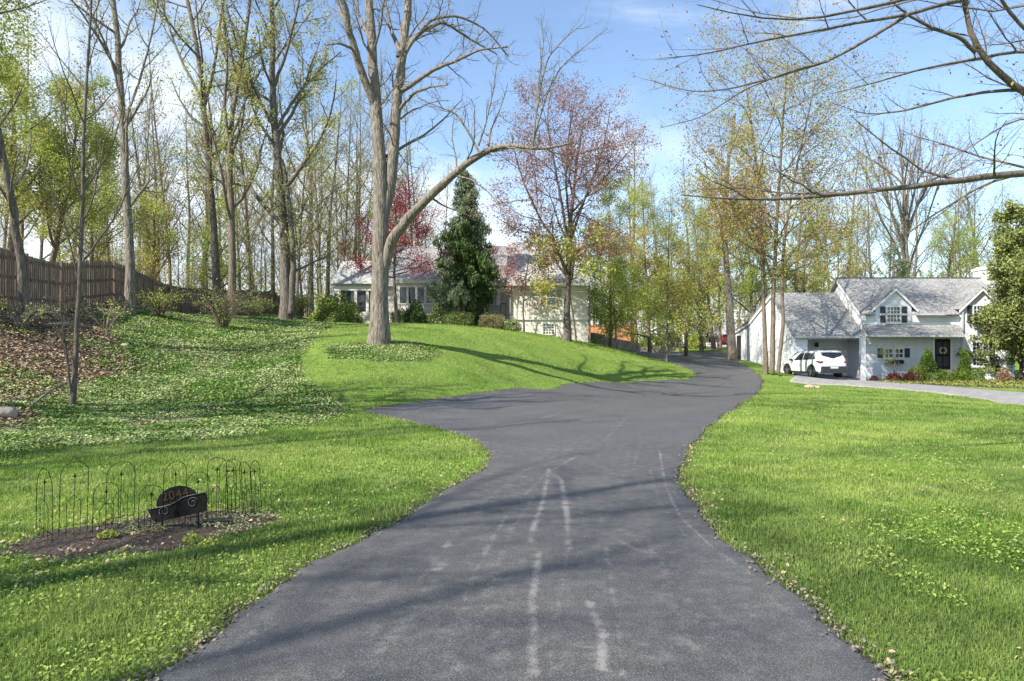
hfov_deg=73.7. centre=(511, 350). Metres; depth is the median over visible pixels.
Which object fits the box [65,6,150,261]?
forest tree
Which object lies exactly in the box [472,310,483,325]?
rhododendron
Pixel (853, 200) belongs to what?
forest tree
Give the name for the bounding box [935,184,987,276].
forest tree
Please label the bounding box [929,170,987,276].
forest tree
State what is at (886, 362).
weeping tree
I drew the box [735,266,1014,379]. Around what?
white house
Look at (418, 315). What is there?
rhododendron
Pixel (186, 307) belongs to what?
wooden fence
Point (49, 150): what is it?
leafy tree
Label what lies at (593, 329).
terracotta wall
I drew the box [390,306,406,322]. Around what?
leafy shrub
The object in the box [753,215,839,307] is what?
grove tree
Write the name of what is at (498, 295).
window
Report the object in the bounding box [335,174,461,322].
crimson maple
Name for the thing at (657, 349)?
stone wall
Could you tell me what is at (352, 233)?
sapling tree
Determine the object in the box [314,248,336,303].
sapling tree
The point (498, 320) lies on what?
clipped hedge
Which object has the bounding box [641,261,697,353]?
grove tree
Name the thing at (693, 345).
understory shrub
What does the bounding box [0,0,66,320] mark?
leaning tree
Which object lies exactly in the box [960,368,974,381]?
bed shrub
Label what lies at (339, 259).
sapling tree
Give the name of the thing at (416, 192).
forest tree
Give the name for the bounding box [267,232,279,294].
sapling tree
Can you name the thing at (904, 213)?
vase tree
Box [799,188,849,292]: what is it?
forest tree
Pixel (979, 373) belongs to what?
bed shrub
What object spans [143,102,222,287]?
forest tree
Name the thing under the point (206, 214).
forest tree
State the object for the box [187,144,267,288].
forest tree
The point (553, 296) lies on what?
window
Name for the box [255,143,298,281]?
forest tree
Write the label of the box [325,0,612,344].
lawn tree
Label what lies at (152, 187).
forest tree
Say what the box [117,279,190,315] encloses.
bare shrub
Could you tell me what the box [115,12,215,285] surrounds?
forest tree
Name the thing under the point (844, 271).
grove tree
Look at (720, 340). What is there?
forest tree
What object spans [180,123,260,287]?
forest tree
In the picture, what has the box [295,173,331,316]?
sapling tree
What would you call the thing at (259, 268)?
sapling tree
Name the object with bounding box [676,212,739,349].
grove tree
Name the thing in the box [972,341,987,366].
window
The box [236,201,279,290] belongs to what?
sapling tree
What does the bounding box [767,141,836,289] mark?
forest tree
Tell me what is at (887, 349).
window
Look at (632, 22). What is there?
sky
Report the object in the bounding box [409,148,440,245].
sapling tree
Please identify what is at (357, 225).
sapling tree
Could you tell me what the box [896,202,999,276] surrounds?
grove tree
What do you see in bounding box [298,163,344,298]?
sapling tree
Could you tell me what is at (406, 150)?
forest tree
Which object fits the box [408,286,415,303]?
window
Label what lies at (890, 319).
window
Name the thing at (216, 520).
bed weeds
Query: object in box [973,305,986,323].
window
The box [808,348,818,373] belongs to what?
garage door
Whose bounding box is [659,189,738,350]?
grove tree
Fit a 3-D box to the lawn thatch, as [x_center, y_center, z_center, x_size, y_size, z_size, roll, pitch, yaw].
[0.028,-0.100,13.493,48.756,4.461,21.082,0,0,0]
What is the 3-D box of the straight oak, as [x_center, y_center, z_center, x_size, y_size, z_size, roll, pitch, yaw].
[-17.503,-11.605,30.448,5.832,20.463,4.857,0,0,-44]
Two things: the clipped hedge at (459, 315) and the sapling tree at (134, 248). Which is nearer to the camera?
the clipped hedge at (459, 315)
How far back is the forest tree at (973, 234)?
73.18 m
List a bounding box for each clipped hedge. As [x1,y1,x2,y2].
[444,310,474,325]
[459,305,481,325]
[478,314,505,327]
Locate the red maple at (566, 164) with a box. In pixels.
[464,63,666,341]
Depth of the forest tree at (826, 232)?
87.56 m
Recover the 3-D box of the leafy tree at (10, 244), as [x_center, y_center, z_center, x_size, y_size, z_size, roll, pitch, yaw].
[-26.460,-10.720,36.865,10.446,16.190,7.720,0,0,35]
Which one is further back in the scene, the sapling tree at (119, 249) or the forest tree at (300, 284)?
the forest tree at (300, 284)
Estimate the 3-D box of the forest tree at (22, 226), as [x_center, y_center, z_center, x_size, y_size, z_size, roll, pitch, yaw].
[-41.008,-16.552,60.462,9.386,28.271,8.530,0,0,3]
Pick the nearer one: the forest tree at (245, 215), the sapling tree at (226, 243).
the forest tree at (245, 215)
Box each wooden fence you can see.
[0,248,167,310]
[168,284,247,314]
[248,289,300,315]
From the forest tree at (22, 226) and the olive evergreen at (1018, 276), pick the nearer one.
the olive evergreen at (1018, 276)
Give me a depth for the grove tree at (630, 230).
59.62 m
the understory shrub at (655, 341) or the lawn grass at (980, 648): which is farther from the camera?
the understory shrub at (655, 341)
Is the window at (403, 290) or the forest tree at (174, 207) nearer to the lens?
the window at (403, 290)
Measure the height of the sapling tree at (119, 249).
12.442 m
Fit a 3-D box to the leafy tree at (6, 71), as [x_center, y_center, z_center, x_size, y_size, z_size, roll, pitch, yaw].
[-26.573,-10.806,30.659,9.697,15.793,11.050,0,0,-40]
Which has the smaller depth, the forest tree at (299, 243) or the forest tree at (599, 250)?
the forest tree at (299, 243)
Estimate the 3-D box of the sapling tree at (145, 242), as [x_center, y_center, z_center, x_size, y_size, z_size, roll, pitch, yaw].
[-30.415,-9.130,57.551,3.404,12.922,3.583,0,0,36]
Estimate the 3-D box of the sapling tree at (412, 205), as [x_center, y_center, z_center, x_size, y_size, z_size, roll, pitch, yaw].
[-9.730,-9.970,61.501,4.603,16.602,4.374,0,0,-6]
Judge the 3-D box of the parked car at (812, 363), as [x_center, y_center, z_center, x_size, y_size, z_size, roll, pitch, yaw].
[18.605,0.812,42.265,2.090,1.611,4.460,0,0,-8]
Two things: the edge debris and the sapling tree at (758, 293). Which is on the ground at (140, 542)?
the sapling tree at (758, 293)
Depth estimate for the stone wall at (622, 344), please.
53.09 m
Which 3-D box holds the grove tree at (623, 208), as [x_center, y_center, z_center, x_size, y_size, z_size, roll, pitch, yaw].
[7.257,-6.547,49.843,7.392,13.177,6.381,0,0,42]
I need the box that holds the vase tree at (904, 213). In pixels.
[830,90,999,276]
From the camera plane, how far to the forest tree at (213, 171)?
69.66 m
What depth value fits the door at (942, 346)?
44.92 m
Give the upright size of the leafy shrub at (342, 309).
2.213 m
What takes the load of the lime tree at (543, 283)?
on the ground at (140, 542)
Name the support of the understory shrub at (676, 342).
on the ground at (140, 542)
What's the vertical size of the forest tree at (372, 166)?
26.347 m
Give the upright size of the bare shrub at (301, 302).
2.367 m
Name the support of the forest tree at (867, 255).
on the ground at (140, 542)
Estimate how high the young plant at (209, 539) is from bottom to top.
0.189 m
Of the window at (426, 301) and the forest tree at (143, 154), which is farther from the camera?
the forest tree at (143, 154)
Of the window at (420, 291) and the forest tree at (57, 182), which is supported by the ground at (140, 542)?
the forest tree at (57, 182)
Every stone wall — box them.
[588,333,640,350]
[640,347,676,352]
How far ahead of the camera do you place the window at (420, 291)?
48.46 m
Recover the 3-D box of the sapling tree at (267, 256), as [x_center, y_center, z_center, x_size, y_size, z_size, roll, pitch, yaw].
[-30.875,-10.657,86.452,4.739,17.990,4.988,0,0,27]
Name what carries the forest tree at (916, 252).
on the ground at (140, 542)
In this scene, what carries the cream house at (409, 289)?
on the ground at (140, 542)
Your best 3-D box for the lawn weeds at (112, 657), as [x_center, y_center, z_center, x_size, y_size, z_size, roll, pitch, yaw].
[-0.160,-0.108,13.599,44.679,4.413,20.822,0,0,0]
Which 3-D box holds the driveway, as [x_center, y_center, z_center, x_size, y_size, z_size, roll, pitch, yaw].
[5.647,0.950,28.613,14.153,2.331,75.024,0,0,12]
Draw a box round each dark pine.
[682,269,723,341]
[869,239,914,276]
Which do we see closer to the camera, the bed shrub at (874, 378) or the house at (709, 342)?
the bed shrub at (874, 378)
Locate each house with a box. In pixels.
[331,242,593,342]
[677,323,736,346]
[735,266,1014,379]
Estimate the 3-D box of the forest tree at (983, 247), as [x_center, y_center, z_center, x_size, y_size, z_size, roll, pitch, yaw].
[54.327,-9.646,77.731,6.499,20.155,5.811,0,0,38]
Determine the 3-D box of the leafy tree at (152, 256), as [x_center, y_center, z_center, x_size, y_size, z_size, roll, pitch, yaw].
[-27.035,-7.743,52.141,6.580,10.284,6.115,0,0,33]
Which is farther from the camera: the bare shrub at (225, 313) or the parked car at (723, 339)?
the parked car at (723, 339)
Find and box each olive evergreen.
[955,199,1023,381]
[982,248,1023,372]
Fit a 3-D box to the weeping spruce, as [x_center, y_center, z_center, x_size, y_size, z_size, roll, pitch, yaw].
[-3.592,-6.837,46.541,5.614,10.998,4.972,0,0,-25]
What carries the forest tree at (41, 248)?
on the ground at (140, 542)
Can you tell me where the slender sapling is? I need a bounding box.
[9,0,154,404]
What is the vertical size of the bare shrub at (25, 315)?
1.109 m
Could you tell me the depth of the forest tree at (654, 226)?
88.79 m
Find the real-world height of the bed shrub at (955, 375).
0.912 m
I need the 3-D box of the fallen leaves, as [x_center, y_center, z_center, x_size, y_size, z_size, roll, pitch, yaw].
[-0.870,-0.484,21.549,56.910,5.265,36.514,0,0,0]
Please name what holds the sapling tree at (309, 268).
on the ground at (140, 542)
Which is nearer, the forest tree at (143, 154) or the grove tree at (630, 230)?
the grove tree at (630, 230)
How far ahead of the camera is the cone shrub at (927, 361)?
43.02 m
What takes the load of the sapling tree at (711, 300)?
on the ground at (140, 542)
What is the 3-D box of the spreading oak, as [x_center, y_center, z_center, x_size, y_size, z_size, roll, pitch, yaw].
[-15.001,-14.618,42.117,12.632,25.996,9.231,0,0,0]
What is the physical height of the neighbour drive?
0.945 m
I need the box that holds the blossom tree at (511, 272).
[487,220,578,331]
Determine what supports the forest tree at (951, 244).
on the ground at (140, 542)
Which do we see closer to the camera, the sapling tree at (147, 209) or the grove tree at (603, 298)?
the grove tree at (603, 298)
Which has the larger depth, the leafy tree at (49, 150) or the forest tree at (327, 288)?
the forest tree at (327, 288)
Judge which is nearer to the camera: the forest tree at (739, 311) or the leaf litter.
the leaf litter
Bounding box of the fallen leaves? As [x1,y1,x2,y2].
[0,323,1023,676]
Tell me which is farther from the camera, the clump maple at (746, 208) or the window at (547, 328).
the window at (547, 328)
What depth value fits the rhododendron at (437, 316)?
45.76 m
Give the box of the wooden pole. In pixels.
[684,300,687,355]
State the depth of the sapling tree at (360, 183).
58.28 m
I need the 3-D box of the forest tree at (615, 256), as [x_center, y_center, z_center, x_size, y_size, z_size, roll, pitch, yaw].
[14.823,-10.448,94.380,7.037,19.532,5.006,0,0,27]
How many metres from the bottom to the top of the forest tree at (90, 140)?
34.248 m
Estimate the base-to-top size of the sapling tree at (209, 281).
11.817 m
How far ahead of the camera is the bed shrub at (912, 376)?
42.02 m
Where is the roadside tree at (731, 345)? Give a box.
[696,96,778,359]
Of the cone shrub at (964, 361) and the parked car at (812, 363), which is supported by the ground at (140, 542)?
the cone shrub at (964, 361)
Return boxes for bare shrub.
[0,295,66,329]
[59,296,141,328]
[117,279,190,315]
[181,278,270,328]
[238,297,279,317]
[275,290,315,317]
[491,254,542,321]
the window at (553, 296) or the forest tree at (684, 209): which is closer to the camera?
the window at (553, 296)
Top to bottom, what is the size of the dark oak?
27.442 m
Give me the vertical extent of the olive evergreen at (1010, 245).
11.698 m
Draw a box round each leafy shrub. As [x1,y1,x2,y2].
[308,291,356,322]
[340,300,362,323]
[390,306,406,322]
[501,316,521,330]
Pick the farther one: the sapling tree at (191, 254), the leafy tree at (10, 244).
the sapling tree at (191, 254)
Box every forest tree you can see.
[0,1,88,246]
[0,82,41,247]
[0,216,35,251]
[16,69,95,261]
[21,101,75,259]
[49,135,134,261]
[54,77,126,260]
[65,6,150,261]
[73,97,146,260]
[99,86,184,275]
[112,73,186,271]
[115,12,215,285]
[117,67,192,281]
[129,125,178,273]
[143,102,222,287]
[169,54,233,288]
[175,39,259,287]
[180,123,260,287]
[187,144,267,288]
[216,55,287,291]
[219,125,276,290]
[233,51,305,291]
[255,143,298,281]
[260,68,332,296]
[265,147,339,316]
[267,28,364,316]
[285,91,356,302]
[290,76,366,316]
[300,108,353,309]
[317,75,372,261]
[317,93,373,260]
[318,120,354,296]
[324,67,382,260]
[333,41,422,244]
[341,160,373,260]
[358,103,409,244]
[385,67,441,245]
[390,163,430,242]
[398,133,440,245]
[423,160,458,244]
[588,201,608,308]
[599,133,666,343]
[601,206,647,324]
[635,167,679,341]
[635,216,670,293]
[652,178,694,342]
[658,157,717,335]
[682,198,721,314]
[690,169,738,346]
[715,176,772,326]
[734,144,798,293]
[735,184,778,310]
[766,179,811,292]
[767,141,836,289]
[799,166,862,289]
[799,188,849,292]
[809,173,863,291]
[812,125,891,272]
[833,173,892,277]
[837,156,914,276]
[852,210,885,276]
[856,157,921,276]
[875,157,947,276]
[916,236,940,275]
[924,162,991,276]
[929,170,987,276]
[935,135,1012,266]
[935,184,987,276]
[941,182,993,276]
[963,177,1019,283]
[969,186,1023,266]
[982,178,1023,260]
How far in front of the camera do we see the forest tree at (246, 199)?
83.98 m
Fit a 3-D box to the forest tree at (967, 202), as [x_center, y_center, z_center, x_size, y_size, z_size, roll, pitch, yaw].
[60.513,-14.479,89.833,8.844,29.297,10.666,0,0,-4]
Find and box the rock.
[0,406,17,418]
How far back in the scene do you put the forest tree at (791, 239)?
90.48 m
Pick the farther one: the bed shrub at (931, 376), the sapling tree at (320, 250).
the sapling tree at (320, 250)
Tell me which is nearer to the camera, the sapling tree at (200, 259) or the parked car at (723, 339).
the sapling tree at (200, 259)
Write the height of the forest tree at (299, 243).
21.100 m
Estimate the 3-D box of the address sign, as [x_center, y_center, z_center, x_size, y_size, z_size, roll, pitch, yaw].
[-3.018,1.474,6.168,0.541,0.496,0.046,0,0,0]
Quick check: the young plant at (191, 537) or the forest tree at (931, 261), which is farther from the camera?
the forest tree at (931, 261)
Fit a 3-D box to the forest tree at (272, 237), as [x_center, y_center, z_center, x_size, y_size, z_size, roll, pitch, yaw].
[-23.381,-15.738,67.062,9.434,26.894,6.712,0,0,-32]
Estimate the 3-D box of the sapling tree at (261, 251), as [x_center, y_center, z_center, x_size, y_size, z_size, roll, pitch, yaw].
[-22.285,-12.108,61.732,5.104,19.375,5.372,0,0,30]
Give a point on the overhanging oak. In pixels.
(1013, 85)
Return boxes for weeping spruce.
[423,169,504,325]
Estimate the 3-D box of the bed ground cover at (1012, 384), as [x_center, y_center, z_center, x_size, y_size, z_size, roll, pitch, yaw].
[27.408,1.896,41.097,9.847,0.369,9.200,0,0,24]
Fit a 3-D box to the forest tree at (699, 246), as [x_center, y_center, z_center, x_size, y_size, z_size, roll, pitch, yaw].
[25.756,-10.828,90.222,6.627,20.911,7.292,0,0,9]
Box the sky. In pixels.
[0,0,1023,345]
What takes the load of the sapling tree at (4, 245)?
on the ground at (140, 542)
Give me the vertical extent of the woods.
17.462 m
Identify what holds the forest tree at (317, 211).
on the ground at (140, 542)
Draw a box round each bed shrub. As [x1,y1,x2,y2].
[869,376,879,380]
[886,372,902,381]
[900,371,920,381]
[906,363,926,380]
[923,371,938,381]
[937,368,947,380]
[945,369,960,381]
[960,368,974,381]
[972,367,985,381]
[994,367,1013,381]
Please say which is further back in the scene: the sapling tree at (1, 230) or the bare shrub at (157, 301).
the sapling tree at (1, 230)
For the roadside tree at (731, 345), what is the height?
20.420 m
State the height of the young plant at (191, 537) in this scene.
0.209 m
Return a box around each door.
[503,288,509,317]
[737,335,740,359]
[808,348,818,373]
[823,348,847,375]
[935,339,949,368]
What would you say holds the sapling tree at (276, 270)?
on the ground at (140, 542)
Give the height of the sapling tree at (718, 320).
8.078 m
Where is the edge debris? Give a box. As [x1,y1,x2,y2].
[116,388,915,680]
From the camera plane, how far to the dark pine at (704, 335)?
75.44 m
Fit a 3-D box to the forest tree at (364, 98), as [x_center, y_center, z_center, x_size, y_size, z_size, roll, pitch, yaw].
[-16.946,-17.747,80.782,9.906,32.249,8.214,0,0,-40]
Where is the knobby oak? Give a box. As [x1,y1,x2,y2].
[170,0,292,315]
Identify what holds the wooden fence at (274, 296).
on the ground at (140, 542)
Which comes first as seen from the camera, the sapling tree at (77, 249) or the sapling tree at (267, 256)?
the sapling tree at (77, 249)
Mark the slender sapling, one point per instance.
(72, 380)
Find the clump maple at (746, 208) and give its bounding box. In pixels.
[644,0,917,374]
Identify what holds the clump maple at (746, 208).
on the ground at (140, 542)
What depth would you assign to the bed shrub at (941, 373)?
42.76 m
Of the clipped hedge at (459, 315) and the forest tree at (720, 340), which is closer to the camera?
the clipped hedge at (459, 315)
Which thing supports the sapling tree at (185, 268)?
on the ground at (140, 542)
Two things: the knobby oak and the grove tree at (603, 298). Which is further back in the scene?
the grove tree at (603, 298)
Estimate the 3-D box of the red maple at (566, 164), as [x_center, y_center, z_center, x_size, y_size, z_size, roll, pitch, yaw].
[3.292,-9.569,42.500,12.338,18.474,12.467,0,0,0]
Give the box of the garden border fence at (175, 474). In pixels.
[36,457,261,539]
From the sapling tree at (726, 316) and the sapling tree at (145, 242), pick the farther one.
the sapling tree at (726, 316)
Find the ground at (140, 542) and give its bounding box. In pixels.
[0,302,1023,680]
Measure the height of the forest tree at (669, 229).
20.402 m
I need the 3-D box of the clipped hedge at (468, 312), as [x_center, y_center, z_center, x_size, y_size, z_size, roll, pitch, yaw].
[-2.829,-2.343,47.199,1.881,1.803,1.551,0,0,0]
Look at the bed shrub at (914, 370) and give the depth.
42.75 m
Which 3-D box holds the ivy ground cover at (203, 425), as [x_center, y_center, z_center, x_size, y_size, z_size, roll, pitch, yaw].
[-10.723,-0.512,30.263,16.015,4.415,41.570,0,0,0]
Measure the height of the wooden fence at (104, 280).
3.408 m
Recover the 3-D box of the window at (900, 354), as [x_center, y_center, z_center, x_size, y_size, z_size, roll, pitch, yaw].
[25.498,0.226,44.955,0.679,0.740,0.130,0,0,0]
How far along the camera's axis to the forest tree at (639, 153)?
84.28 m
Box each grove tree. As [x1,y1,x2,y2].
[580,174,666,346]
[581,255,651,348]
[593,160,677,341]
[612,174,696,352]
[615,196,722,361]
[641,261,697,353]
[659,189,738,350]
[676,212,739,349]
[706,200,794,316]
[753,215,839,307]
[792,220,877,292]
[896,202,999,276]
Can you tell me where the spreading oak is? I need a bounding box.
[157,0,359,318]
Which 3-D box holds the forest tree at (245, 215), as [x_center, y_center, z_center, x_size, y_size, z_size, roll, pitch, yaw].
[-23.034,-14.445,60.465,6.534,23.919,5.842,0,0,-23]
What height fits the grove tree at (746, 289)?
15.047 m
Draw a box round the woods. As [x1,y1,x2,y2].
[173,253,971,340]
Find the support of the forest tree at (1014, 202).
on the ground at (140, 542)
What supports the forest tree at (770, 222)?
on the ground at (140, 542)
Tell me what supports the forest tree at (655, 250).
on the ground at (140, 542)
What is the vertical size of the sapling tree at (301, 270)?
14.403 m
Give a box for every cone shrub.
[918,347,937,376]
[956,348,972,374]
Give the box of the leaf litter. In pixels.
[0,300,342,447]
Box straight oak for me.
[58,0,183,314]
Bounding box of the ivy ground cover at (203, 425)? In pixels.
[0,304,442,451]
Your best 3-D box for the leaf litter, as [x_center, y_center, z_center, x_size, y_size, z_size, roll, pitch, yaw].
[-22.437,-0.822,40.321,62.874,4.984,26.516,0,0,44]
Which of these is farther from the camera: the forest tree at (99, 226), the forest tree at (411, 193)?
the forest tree at (411, 193)
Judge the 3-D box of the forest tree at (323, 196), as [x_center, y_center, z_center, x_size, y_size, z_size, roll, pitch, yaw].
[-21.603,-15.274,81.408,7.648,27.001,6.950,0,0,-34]
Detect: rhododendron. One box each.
[404,299,426,323]
[425,302,446,323]
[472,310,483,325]
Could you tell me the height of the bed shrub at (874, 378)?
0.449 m
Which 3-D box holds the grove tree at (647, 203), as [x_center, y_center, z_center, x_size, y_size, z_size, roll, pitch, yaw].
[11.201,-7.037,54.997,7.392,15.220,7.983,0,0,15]
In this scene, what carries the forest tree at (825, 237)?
on the ground at (140, 542)
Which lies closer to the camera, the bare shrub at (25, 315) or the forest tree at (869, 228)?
the bare shrub at (25, 315)
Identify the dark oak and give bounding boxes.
[137,0,283,315]
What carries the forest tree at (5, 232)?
on the ground at (140, 542)
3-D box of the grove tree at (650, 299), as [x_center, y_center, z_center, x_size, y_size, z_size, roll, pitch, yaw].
[10.075,-4.627,44.210,7.028,11.273,6.053,0,0,0]
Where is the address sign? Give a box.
[147,486,207,527]
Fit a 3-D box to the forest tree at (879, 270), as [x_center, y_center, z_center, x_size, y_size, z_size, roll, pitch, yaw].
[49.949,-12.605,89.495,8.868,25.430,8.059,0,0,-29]
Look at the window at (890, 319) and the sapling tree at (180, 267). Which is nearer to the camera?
the window at (890, 319)
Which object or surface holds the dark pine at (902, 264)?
on the ground at (140, 542)
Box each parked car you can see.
[717,334,725,346]
[781,351,847,376]
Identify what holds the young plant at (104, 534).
on the ground at (140, 542)
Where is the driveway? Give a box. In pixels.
[148,348,889,680]
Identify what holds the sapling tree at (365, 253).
on the ground at (140, 542)
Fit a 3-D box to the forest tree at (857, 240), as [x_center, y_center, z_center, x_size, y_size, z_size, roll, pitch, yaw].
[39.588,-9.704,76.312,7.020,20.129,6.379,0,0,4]
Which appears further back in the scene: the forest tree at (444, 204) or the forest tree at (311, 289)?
the forest tree at (444, 204)
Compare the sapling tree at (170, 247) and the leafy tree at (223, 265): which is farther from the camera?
the sapling tree at (170, 247)
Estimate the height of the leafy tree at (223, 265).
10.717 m
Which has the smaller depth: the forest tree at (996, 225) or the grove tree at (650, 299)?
the grove tree at (650, 299)
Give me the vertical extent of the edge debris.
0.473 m
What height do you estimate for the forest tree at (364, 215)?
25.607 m
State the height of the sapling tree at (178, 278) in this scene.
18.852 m
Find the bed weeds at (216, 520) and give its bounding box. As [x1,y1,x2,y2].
[112,507,278,552]
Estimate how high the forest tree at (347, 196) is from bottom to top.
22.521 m
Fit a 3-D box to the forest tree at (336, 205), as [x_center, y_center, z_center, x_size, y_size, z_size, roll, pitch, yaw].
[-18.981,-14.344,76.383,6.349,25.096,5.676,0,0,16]
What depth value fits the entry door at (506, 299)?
48.94 m
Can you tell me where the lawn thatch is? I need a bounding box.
[0,373,1023,668]
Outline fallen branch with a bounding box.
[31,381,67,404]
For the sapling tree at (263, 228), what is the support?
on the ground at (140, 542)
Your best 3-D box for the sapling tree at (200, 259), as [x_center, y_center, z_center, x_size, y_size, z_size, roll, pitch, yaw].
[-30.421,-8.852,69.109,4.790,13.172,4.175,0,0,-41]
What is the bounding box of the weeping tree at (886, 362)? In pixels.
[875,344,902,372]
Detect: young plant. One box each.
[96,528,118,537]
[182,530,203,542]
[198,536,219,547]
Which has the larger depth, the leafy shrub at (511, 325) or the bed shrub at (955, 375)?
the leafy shrub at (511, 325)
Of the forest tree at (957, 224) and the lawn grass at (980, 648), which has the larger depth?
the forest tree at (957, 224)
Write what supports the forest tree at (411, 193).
on the ground at (140, 542)
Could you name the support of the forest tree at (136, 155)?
on the ground at (140, 542)
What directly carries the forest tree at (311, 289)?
on the ground at (140, 542)
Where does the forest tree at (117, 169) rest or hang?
on the ground at (140, 542)
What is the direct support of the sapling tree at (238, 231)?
on the ground at (140, 542)
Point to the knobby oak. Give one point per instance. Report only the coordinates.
(230, 204)
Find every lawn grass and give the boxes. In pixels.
[0,430,1023,680]
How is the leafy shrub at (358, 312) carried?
on the ground at (140, 542)
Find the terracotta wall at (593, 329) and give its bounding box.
[588,325,634,341]
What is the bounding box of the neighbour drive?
[790,374,1023,404]
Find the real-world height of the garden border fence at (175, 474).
0.715 m
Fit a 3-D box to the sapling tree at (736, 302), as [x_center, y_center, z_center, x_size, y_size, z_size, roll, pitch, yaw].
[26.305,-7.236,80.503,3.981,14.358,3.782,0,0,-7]
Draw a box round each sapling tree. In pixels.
[0,187,26,250]
[0,212,7,247]
[57,176,110,262]
[103,217,137,264]
[111,177,161,277]
[119,187,177,278]
[133,133,179,279]
[134,170,170,278]
[144,164,184,285]
[161,139,200,286]
[162,205,200,287]
[166,229,185,285]
[172,232,200,288]
[181,222,211,287]
[183,202,224,287]
[188,194,227,289]
[191,178,246,289]
[204,135,258,286]
[234,169,269,290]
[235,138,279,290]
[236,117,279,290]
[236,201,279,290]
[242,230,277,290]
[255,200,279,289]
[264,228,279,293]
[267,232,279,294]
[279,211,318,300]
[292,101,341,316]
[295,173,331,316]
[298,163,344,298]
[304,211,338,300]
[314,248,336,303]
[320,106,372,276]
[324,213,354,295]
[335,172,369,260]
[336,169,370,260]
[349,165,372,260]
[396,151,428,245]
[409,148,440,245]
[703,271,725,347]
[706,299,724,338]
[713,255,744,348]
[731,236,747,327]
[748,269,770,318]
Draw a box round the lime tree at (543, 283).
[517,216,618,340]
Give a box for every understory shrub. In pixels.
[639,331,662,346]
[661,330,683,347]
[688,331,706,348]
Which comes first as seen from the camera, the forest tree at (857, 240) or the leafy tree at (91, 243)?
the leafy tree at (91, 243)
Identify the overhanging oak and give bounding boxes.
[626,0,1023,268]
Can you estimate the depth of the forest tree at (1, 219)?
70.15 m
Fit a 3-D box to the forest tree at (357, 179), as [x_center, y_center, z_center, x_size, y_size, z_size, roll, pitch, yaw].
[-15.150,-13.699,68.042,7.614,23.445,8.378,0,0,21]
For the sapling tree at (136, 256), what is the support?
on the ground at (140, 542)
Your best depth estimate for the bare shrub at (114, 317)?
25.14 m
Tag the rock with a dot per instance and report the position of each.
(8, 411)
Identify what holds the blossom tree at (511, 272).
on the ground at (140, 542)
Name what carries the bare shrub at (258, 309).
on the ground at (140, 542)
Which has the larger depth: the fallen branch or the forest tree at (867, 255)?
the forest tree at (867, 255)
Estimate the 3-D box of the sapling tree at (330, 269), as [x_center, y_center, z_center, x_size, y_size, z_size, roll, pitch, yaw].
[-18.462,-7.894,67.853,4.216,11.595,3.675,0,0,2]
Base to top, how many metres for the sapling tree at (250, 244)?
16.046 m
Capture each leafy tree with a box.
[0,0,51,152]
[0,3,97,251]
[0,67,141,261]
[29,144,153,262]
[95,184,195,282]
[179,190,256,289]
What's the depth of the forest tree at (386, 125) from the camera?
70.77 m
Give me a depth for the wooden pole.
54.87 m
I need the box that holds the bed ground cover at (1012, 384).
[878,377,1023,388]
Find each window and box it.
[399,286,407,303]
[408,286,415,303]
[416,286,424,303]
[425,286,433,303]
[495,288,500,305]
[542,323,554,334]
[545,289,555,306]
[883,348,893,358]
[885,306,901,323]
[894,348,903,358]
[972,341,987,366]
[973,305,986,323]
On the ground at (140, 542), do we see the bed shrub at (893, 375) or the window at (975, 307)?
the bed shrub at (893, 375)
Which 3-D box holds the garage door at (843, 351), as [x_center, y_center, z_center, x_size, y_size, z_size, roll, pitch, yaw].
[22.396,0.935,47.159,1.758,2.170,0.077,0,0,0]
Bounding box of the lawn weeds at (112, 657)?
[0,305,1023,680]
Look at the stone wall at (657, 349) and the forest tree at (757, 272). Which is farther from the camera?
the forest tree at (757, 272)
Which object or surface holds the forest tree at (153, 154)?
on the ground at (140, 542)
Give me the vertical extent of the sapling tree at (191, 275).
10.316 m
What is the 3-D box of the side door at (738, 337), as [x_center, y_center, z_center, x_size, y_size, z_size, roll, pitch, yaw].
[18.419,-0.206,55.450,0.057,2.000,0.900,0,0,0]
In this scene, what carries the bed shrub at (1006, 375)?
on the ground at (140, 542)

